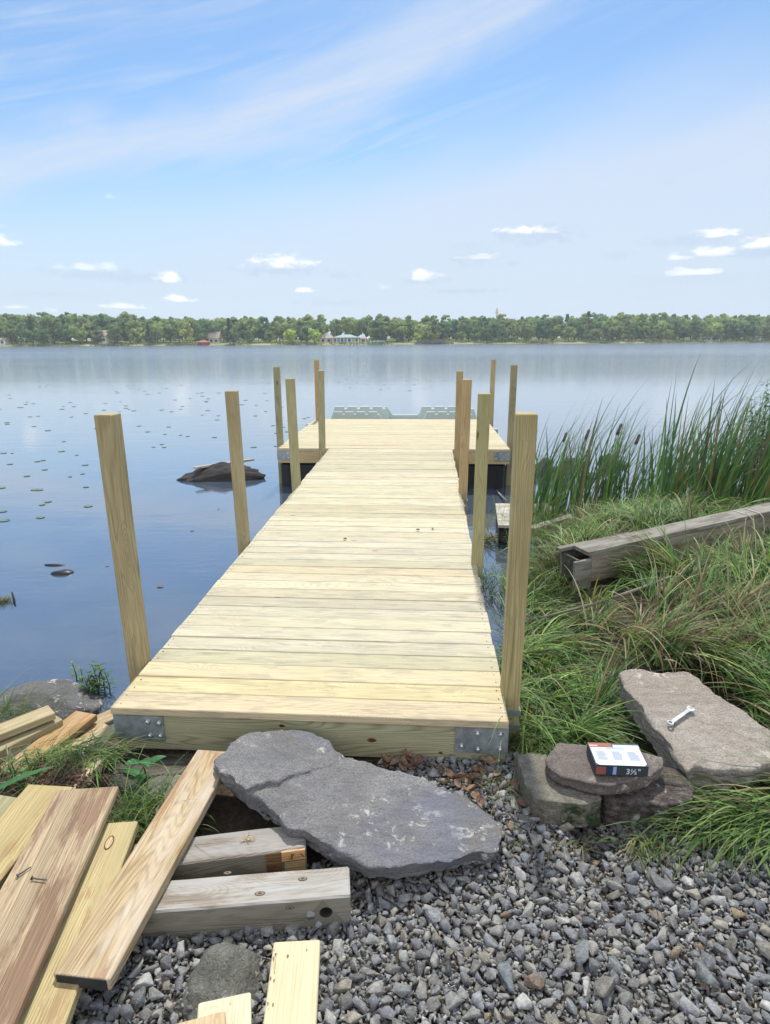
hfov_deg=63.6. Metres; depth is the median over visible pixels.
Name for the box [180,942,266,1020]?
boulder
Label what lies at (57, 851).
plank
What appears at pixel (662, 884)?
stone
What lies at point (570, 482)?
cattail
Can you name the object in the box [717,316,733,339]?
broadleaf tree
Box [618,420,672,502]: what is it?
cattail
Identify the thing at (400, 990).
stone
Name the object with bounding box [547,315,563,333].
broadleaf tree
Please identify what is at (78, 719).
plank
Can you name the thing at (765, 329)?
broadleaf tree
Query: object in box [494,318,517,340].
broadleaf tree
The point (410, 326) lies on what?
slender tree
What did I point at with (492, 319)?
broadleaf tree
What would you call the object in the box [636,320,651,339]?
broadleaf tree
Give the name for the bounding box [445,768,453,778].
dead leaf
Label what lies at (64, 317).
broadleaf tree
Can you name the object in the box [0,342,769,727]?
lake water
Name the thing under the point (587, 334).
slender tree
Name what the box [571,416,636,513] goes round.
cattail
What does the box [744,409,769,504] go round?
cattail
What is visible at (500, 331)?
slender tree
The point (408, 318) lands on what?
slender tree
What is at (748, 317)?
slender tree
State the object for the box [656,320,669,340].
broadleaf tree
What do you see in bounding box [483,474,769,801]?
grass
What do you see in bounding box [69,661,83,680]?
water plant
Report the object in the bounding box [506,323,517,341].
slender tree
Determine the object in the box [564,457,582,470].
boulder
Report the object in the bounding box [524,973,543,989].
stone
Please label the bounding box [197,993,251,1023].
plank
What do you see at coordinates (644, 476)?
cattail
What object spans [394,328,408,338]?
bare tree
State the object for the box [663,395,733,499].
cattail
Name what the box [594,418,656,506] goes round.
cattail
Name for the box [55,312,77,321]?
broadleaf tree
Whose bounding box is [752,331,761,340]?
slender tree
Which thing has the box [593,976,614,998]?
stone
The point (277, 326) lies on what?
broadleaf tree
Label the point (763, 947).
stone
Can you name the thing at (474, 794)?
dead leaf
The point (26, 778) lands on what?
grass tuft
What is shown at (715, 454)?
cattail
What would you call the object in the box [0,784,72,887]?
plank
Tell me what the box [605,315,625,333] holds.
broadleaf tree
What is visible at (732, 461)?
cattail
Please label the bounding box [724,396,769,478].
cattail
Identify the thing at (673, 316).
broadleaf tree
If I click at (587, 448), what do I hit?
cattail
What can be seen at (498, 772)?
dead leaf
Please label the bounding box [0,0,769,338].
sky
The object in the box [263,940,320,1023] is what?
plank
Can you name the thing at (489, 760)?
dead leaf
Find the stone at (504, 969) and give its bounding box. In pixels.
[497,961,514,992]
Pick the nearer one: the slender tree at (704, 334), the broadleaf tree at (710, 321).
the slender tree at (704, 334)
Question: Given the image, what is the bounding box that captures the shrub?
[728,380,769,493]
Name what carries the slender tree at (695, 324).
on the shore ground at (559, 340)
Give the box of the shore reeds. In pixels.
[8,339,769,345]
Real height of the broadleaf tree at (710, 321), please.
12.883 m
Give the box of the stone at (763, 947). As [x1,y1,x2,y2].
[756,941,769,959]
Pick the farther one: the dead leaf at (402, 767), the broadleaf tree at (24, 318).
the broadleaf tree at (24, 318)
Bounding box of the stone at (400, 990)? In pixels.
[392,982,410,997]
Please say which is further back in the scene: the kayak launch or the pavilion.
the pavilion
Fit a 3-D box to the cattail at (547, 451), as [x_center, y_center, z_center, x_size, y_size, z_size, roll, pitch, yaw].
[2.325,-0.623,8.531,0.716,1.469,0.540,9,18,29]
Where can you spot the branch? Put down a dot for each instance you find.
(604, 600)
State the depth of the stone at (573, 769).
2.52 m
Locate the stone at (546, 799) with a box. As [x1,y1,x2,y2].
[514,753,600,827]
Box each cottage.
[0,338,9,344]
[95,330,110,343]
[208,331,222,343]
[396,335,405,342]
[696,333,719,340]
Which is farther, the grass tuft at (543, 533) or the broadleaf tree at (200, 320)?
the broadleaf tree at (200, 320)
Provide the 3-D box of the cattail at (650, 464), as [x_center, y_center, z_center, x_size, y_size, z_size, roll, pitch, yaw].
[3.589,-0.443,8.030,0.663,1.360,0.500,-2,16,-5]
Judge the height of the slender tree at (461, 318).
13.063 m
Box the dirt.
[10,753,99,788]
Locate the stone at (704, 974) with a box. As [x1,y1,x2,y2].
[696,962,719,989]
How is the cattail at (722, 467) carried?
on the ground at (228, 812)
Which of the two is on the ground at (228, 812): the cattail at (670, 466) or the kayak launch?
the cattail at (670, 466)
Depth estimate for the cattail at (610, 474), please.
7.84 m
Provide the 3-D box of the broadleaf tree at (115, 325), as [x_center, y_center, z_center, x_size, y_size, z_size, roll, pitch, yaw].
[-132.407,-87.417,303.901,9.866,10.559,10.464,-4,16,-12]
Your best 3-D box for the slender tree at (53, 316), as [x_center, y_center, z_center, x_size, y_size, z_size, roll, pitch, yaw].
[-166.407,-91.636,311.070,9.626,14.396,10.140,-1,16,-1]
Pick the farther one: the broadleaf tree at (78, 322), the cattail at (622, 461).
the broadleaf tree at (78, 322)
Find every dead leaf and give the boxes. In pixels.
[381,754,388,762]
[384,755,391,765]
[390,758,399,765]
[399,756,407,769]
[400,759,407,766]
[404,748,411,759]
[407,752,413,758]
[409,758,414,766]
[414,754,424,762]
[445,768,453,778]
[454,779,460,787]
[456,772,464,777]
[465,773,471,782]
[466,784,476,790]
[468,772,480,777]
[471,766,478,771]
[471,791,479,799]
[476,795,483,806]
[480,767,485,774]
[484,756,495,763]
[493,770,500,775]
[511,779,518,791]
[516,799,527,806]
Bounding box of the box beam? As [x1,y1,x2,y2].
[556,502,769,590]
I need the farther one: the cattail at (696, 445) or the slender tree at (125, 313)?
the slender tree at (125, 313)
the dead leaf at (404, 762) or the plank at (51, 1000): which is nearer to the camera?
the plank at (51, 1000)
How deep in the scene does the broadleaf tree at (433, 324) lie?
308.92 m
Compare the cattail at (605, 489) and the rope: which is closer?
the rope
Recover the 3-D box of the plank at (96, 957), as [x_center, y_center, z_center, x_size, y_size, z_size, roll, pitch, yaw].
[-0.800,1.199,2.243,0.169,0.045,1.024,1,15,6]
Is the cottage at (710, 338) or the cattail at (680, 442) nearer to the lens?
the cattail at (680, 442)
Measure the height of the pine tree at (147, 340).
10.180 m
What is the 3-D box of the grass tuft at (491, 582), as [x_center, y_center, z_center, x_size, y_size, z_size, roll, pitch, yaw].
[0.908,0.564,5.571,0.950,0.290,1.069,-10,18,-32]
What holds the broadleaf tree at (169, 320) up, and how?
on the shore ground at (559, 340)
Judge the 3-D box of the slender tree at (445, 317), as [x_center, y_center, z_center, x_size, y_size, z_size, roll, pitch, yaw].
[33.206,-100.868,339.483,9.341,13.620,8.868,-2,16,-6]
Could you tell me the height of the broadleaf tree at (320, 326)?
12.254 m
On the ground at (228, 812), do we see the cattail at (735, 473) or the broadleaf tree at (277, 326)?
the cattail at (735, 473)
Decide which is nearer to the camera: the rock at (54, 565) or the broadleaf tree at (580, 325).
the rock at (54, 565)
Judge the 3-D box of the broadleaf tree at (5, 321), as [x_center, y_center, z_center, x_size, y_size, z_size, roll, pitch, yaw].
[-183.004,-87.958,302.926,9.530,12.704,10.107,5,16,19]
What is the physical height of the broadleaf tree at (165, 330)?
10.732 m
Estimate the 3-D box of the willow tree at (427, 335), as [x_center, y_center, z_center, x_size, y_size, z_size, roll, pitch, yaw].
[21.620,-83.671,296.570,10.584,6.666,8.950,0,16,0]
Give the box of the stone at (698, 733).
[618,669,769,799]
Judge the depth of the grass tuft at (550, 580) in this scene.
5.06 m
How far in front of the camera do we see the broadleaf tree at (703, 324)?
341.37 m
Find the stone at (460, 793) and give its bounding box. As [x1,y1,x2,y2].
[453,791,463,796]
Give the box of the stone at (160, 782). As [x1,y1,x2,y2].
[131,775,173,804]
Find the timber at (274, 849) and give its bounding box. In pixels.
[129,827,306,880]
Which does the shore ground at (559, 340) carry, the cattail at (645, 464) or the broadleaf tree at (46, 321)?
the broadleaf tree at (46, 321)
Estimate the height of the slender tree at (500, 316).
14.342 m
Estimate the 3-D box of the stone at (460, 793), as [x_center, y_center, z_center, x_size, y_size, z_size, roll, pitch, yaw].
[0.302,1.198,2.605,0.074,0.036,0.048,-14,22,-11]
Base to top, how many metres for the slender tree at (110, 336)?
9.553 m
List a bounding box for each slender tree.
[5,314,24,343]
[14,322,33,343]
[33,312,49,333]
[42,314,58,342]
[106,325,122,343]
[116,311,140,340]
[144,318,158,339]
[151,316,160,341]
[179,322,193,343]
[185,317,198,338]
[187,322,202,342]
[217,320,229,341]
[227,317,239,336]
[244,329,253,342]
[256,316,268,341]
[273,316,284,340]
[299,314,312,339]
[316,314,329,336]
[375,313,391,335]
[404,322,414,341]
[405,315,416,337]
[417,315,430,339]
[427,315,438,338]
[440,315,450,322]
[455,316,471,337]
[469,328,480,340]
[474,317,483,338]
[478,315,488,340]
[496,314,506,319]
[496,324,507,342]
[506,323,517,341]
[548,317,560,341]
[577,316,592,340]
[582,330,591,341]
[590,319,602,339]
[611,316,623,340]
[614,318,634,341]
[617,312,633,335]
[639,325,650,340]
[646,313,666,338]
[649,325,661,340]
[657,312,668,331]
[687,320,699,339]
[688,314,698,339]
[701,329,708,341]
[745,315,755,339]
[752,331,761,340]
[759,316,769,339]
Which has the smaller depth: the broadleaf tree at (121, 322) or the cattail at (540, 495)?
the cattail at (540, 495)
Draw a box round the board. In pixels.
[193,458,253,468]
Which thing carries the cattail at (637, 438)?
on the ground at (228, 812)
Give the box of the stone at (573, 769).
[545,743,663,794]
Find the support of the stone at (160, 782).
on the ground at (228, 812)
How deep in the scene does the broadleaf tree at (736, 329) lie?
339.35 m
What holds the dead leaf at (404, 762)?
on the dead leaf at (402, 767)
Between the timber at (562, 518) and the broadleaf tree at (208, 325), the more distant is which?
the broadleaf tree at (208, 325)
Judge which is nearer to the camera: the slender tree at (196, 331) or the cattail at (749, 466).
the cattail at (749, 466)
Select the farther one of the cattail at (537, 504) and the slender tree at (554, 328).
the slender tree at (554, 328)
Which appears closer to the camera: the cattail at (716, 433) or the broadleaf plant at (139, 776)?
the broadleaf plant at (139, 776)
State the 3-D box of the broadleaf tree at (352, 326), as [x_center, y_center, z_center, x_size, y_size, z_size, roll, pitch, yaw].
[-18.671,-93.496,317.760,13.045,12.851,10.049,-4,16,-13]
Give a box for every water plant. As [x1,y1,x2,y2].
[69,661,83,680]
[79,661,116,696]
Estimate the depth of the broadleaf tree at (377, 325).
294.86 m
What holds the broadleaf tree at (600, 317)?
on the shore ground at (559, 340)
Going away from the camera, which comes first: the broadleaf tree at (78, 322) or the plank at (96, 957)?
the plank at (96, 957)
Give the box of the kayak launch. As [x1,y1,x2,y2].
[331,406,476,418]
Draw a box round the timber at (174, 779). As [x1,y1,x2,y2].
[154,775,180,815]
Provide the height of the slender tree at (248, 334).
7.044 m
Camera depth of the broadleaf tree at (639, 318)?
344.10 m
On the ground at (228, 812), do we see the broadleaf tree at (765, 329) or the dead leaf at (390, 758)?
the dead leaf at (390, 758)
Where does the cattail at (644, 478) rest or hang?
on the ground at (228, 812)
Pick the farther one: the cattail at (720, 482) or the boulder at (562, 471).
the boulder at (562, 471)
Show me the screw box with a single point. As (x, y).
(618, 759)
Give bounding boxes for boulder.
[0,679,103,722]
[177,462,265,481]
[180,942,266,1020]
[525,613,551,625]
[533,502,562,521]
[534,457,553,476]
[541,466,572,479]
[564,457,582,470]
[598,454,626,467]
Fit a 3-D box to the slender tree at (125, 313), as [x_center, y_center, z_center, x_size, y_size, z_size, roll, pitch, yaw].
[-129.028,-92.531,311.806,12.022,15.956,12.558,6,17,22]
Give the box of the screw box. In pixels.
[586,742,648,776]
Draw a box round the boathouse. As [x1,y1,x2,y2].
[196,340,209,345]
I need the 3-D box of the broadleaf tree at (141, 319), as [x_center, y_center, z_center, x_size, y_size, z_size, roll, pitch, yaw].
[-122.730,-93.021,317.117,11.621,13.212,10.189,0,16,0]
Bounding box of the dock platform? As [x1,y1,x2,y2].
[273,359,517,488]
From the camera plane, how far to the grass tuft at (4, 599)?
5.43 m
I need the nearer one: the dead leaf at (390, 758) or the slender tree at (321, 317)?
the dead leaf at (390, 758)
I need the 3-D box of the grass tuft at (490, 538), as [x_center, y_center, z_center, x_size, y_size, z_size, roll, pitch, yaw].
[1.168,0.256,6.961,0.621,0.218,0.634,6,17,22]
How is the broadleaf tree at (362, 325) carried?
on the shore ground at (559, 340)
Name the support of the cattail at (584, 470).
on the ground at (228, 812)
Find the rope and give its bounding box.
[733,508,764,544]
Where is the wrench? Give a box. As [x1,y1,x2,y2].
[667,706,694,725]
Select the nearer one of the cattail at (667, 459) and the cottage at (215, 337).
the cattail at (667, 459)
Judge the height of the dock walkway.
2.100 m
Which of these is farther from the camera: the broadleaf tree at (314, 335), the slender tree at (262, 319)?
the slender tree at (262, 319)
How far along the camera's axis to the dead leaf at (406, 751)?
2.87 m
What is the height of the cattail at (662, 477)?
1.811 m
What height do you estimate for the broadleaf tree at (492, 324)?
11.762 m
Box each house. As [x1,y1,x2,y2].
[320,333,332,342]
[359,336,366,342]
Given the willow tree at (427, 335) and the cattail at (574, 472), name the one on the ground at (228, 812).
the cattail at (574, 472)
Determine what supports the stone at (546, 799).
on the ground at (228, 812)
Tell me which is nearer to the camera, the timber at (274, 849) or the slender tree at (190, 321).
the timber at (274, 849)
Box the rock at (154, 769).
[106,758,191,795]
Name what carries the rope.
attached to the box beam
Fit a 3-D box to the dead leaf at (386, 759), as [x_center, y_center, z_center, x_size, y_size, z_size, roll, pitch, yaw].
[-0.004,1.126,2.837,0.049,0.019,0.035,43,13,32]
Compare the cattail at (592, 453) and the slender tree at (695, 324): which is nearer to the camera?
the cattail at (592, 453)
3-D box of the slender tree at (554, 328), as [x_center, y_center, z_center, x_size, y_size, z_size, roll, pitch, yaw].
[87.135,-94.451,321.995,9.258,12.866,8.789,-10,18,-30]
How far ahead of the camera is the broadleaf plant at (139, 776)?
2.74 m
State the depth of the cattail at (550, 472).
8.44 m
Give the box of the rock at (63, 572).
[50,569,73,575]
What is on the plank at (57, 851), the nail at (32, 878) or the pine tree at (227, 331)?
the nail at (32, 878)
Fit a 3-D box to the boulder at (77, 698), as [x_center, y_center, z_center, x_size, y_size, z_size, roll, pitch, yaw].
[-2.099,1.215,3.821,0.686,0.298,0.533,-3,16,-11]
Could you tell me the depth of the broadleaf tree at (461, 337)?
301.67 m
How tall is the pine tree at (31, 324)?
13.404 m
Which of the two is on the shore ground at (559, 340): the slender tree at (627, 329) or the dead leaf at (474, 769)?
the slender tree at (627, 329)
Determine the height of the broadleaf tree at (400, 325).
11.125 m
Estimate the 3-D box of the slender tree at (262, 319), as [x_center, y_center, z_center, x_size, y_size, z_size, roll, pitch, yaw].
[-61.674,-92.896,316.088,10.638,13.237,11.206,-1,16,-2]
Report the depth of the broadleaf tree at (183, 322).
312.58 m
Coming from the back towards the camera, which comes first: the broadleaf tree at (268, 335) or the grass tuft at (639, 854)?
the broadleaf tree at (268, 335)
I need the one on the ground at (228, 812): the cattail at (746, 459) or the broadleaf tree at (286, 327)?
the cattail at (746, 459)
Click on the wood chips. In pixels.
(248, 838)
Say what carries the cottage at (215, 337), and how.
on the shore ground at (559, 340)
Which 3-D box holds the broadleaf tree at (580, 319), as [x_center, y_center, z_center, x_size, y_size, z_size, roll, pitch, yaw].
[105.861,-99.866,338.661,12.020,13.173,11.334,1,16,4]
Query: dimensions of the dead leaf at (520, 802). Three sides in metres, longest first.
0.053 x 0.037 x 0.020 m
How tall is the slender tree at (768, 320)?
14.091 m
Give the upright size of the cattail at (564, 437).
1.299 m
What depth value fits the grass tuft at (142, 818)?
2.52 m
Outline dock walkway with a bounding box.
[94,370,537,760]
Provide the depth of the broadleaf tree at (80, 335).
288.17 m
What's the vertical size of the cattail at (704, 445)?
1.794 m
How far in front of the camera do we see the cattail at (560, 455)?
8.47 m
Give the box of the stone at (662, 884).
[650,873,675,891]
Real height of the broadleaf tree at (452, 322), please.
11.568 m
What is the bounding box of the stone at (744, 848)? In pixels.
[742,844,761,856]
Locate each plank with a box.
[0,705,55,740]
[0,715,62,757]
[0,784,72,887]
[0,786,118,1023]
[0,795,15,815]
[1,711,96,774]
[17,821,138,1023]
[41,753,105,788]
[46,723,115,764]
[54,750,224,990]
[75,710,113,739]
[178,1012,225,1023]
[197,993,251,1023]
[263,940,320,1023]
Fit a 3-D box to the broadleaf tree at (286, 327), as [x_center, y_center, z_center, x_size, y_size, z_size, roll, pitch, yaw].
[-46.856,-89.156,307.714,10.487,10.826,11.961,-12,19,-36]
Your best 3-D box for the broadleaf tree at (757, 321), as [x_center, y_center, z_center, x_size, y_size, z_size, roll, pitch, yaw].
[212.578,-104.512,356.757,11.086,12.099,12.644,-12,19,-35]
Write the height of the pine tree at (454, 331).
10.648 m
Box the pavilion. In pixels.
[332,334,359,342]
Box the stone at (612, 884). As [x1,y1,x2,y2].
[604,878,624,890]
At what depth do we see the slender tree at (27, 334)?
287.57 m
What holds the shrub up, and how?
in the lake water
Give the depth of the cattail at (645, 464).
8.11 m
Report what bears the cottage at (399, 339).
on the shore ground at (559, 340)
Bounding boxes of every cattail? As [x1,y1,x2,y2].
[532,426,595,524]
[533,413,585,523]
[533,421,573,500]
[534,417,579,503]
[534,430,560,503]
[535,415,582,495]
[536,398,611,518]
[541,396,594,493]
[543,419,585,520]
[546,395,616,502]
[548,429,588,505]
[552,423,608,514]
[552,430,576,503]
[556,421,631,517]
[556,430,598,516]
[563,419,607,513]
[563,423,592,486]
[568,413,632,497]
[570,412,621,510]
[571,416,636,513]
[573,382,645,519]
[573,420,636,515]
[574,405,627,496]
[583,412,637,500]
[584,438,640,513]
[592,406,643,505]
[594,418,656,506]
[594,424,662,508]
[598,434,635,503]
[599,415,655,500]
[599,433,656,503]
[604,424,651,494]
[605,409,684,505]
[605,419,638,500]
[610,404,649,497]
[613,424,648,502]
[613,441,650,502]
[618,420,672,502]
[624,443,668,501]
[625,412,698,501]
[628,419,671,498]
[629,441,679,499]
[636,432,679,496]
[641,396,702,499]
[646,413,713,495]
[649,401,706,498]
[650,411,696,495]
[652,355,752,503]
[660,422,689,480]
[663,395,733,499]
[664,412,719,480]
[666,384,720,500]
[666,439,713,494]
[675,387,734,498]
[680,393,726,484]
[685,396,760,492]
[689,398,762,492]
[691,409,759,499]
[692,397,748,495]
[696,365,757,493]
[696,385,768,481]
[697,393,768,496]
[698,368,764,499]
[700,401,747,499]
[709,407,765,501]
[710,404,765,498]
[711,376,767,504]
[711,386,769,498]
[714,414,769,503]
[716,435,765,494]
[721,408,759,495]
[723,400,769,504]
[724,384,769,498]
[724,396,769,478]
[726,414,769,505]
[737,411,768,493]
[737,427,763,488]
[739,411,763,496]
[743,413,769,499]
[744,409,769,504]
[748,433,769,504]
[756,423,769,501]
[757,415,769,503]
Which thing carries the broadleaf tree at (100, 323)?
on the shore ground at (559, 340)
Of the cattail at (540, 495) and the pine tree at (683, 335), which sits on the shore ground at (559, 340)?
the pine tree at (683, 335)
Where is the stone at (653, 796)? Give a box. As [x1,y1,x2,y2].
[600,766,694,829]
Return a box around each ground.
[0,336,768,345]
[0,542,769,1023]
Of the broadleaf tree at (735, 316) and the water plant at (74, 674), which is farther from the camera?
the broadleaf tree at (735, 316)
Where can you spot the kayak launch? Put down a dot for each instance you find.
(381, 412)
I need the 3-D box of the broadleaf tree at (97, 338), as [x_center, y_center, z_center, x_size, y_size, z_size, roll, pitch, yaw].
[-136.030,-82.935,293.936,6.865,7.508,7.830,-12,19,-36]
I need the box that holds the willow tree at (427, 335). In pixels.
[420,331,440,339]
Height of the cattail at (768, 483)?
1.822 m
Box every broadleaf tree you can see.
[0,313,7,320]
[0,317,5,336]
[0,319,12,343]
[0,324,18,343]
[19,313,37,337]
[33,327,53,343]
[35,315,61,343]
[53,323,72,341]
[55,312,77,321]
[59,314,72,342]
[65,313,90,342]
[68,325,87,343]
[77,314,94,341]
[81,321,95,342]
[90,329,103,342]
[92,313,113,323]
[93,315,111,329]
[106,315,123,341]
[111,323,123,340]
[117,315,140,342]
[124,320,145,343]
[128,326,144,341]
[136,317,149,323]
[144,325,164,343]
[152,322,170,342]
[159,316,177,341]
[166,321,190,342]
[175,319,190,339]
[196,320,220,340]
[197,318,208,330]
[199,332,208,340]
[210,317,231,328]
[228,331,238,342]
[230,324,245,342]
[237,317,262,341]
[256,321,274,342]
[264,331,275,341]
[268,321,282,341]
[281,321,298,341]
[283,329,296,342]
[284,316,295,324]
[289,318,310,341]
[299,324,310,342]
[303,318,326,342]
[308,328,320,343]
[328,318,343,332]
[330,319,344,336]
[339,316,359,335]
[355,317,372,340]
[366,318,386,342]
[367,318,389,340]
[378,330,387,340]
[385,320,409,341]
[410,319,424,324]
[412,323,431,339]
[413,332,422,340]
[425,319,442,339]
[433,320,452,339]
[444,319,457,339]
[455,317,480,341]
[456,331,466,340]
[480,326,493,341]
[482,317,500,333]
[485,320,498,341]
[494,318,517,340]
[506,319,522,340]
[518,323,535,339]
[520,320,535,340]
[522,316,535,340]
[535,317,553,341]
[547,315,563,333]
[557,321,571,340]
[561,326,576,341]
[569,319,585,340]
[573,316,587,339]
[588,328,602,340]
[592,313,608,339]
[601,318,617,340]
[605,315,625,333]
[630,321,641,339]
[631,313,647,339]
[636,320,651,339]
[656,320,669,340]
[662,314,681,339]
[663,329,674,339]
[667,319,688,339]
[672,317,692,339]
[692,320,708,335]
[706,318,726,332]
[707,322,724,340]
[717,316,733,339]
[725,320,745,340]
[727,318,747,339]
[728,315,743,338]
[739,321,760,340]
[755,319,764,328]
[760,323,769,339]
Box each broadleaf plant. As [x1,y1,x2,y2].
[4,748,45,788]
[124,755,165,783]
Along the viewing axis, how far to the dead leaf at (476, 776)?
2.70 m
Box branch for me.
[540,575,671,618]
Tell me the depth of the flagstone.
2.42 m
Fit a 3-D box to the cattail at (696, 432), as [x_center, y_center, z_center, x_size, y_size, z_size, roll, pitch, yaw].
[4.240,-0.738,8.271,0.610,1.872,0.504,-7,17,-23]
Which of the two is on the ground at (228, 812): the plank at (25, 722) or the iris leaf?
the iris leaf
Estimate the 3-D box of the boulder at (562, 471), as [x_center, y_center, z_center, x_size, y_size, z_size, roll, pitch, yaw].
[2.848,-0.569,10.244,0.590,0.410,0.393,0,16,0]
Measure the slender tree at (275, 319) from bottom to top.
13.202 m
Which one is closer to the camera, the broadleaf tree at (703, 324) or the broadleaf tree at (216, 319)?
the broadleaf tree at (216, 319)
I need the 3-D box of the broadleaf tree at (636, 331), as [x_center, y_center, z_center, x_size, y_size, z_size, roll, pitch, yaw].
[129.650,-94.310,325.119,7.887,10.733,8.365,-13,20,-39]
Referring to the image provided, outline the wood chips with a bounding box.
[240,832,255,841]
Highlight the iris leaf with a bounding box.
[0,765,58,788]
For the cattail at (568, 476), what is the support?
on the ground at (228, 812)
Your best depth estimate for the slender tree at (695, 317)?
355.99 m
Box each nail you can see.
[16,866,30,876]
[30,876,46,880]
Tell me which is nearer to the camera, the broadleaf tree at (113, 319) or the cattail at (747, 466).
the cattail at (747, 466)
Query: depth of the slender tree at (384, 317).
313.95 m
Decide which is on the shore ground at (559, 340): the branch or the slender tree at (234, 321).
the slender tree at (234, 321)
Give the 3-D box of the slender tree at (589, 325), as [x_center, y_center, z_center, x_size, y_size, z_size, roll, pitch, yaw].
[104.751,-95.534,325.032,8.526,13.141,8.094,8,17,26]
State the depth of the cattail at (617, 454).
8.55 m
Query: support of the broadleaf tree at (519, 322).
on the shore ground at (559, 340)
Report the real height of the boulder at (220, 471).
0.584 m
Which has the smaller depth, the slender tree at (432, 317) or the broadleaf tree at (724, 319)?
the slender tree at (432, 317)
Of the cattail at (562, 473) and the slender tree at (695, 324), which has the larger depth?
the slender tree at (695, 324)
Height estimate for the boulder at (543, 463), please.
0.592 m
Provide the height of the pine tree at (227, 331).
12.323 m
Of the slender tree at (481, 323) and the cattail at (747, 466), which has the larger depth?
the slender tree at (481, 323)
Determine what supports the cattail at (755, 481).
on the ground at (228, 812)
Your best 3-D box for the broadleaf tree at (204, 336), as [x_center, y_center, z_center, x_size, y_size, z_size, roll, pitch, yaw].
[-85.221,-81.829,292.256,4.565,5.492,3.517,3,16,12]
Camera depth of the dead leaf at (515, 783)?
2.65 m
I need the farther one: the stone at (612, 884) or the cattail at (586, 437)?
the cattail at (586, 437)
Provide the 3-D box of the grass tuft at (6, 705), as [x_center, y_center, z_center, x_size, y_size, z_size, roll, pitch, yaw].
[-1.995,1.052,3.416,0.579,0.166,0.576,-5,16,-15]
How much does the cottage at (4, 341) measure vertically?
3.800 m
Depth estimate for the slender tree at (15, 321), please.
295.39 m
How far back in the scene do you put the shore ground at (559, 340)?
315.80 m
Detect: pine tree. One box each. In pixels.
[27,316,38,343]
[59,318,71,342]
[143,323,154,344]
[223,318,235,342]
[451,321,460,339]
[608,328,614,340]
[680,314,689,339]
[725,324,732,339]
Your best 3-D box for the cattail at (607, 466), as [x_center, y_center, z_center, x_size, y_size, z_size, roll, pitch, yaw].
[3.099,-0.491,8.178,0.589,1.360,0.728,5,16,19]
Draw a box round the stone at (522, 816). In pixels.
[517,813,536,825]
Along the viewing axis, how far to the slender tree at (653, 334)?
325.22 m
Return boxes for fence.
[417,339,444,342]
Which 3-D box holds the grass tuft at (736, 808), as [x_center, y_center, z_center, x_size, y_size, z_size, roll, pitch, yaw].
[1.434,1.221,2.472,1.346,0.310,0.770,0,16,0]
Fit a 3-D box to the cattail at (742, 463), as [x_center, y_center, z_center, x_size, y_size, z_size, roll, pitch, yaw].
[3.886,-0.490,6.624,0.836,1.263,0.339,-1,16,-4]
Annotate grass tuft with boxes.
[0,594,11,603]
[0,671,78,721]
[0,722,166,789]
[0,728,99,796]
[84,752,219,845]
[467,755,523,812]
[471,527,505,544]
[482,555,505,599]
[485,497,635,535]
[487,499,572,556]
[489,532,634,619]
[489,697,565,764]
[491,821,619,872]
[594,825,689,879]
[603,759,769,892]
[622,792,768,877]
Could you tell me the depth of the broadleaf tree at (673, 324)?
335.00 m
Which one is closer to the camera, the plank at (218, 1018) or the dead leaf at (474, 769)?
the plank at (218, 1018)
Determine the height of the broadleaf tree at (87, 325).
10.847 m
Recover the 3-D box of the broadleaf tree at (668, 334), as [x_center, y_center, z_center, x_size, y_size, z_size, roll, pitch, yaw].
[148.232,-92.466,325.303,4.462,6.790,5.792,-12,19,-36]
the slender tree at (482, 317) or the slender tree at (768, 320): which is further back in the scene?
the slender tree at (768, 320)
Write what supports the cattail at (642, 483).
on the ground at (228, 812)
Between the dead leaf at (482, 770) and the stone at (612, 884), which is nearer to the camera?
the stone at (612, 884)
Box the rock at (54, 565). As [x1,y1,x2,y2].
[44,564,64,565]
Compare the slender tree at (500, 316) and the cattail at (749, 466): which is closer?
the cattail at (749, 466)
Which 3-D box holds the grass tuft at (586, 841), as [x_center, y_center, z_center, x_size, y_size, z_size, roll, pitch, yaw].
[0.622,1.270,2.375,0.588,0.077,0.293,-5,16,-15]
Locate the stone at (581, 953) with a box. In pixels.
[575,939,588,967]
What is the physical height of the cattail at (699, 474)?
1.777 m
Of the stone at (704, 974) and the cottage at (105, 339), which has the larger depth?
the cottage at (105, 339)
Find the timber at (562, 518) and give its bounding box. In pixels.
[531,514,570,535]
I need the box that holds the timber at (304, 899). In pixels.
[141,867,350,938]
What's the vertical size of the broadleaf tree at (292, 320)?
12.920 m
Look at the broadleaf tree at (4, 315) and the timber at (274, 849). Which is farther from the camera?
the broadleaf tree at (4, 315)
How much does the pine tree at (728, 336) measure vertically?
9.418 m
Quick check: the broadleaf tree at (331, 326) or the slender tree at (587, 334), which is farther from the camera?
the broadleaf tree at (331, 326)
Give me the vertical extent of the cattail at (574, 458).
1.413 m
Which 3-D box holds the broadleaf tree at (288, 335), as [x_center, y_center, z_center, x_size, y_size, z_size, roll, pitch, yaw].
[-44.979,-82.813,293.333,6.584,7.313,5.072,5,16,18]
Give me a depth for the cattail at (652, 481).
7.35 m
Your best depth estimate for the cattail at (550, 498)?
7.03 m
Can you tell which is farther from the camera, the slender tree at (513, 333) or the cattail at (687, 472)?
the slender tree at (513, 333)

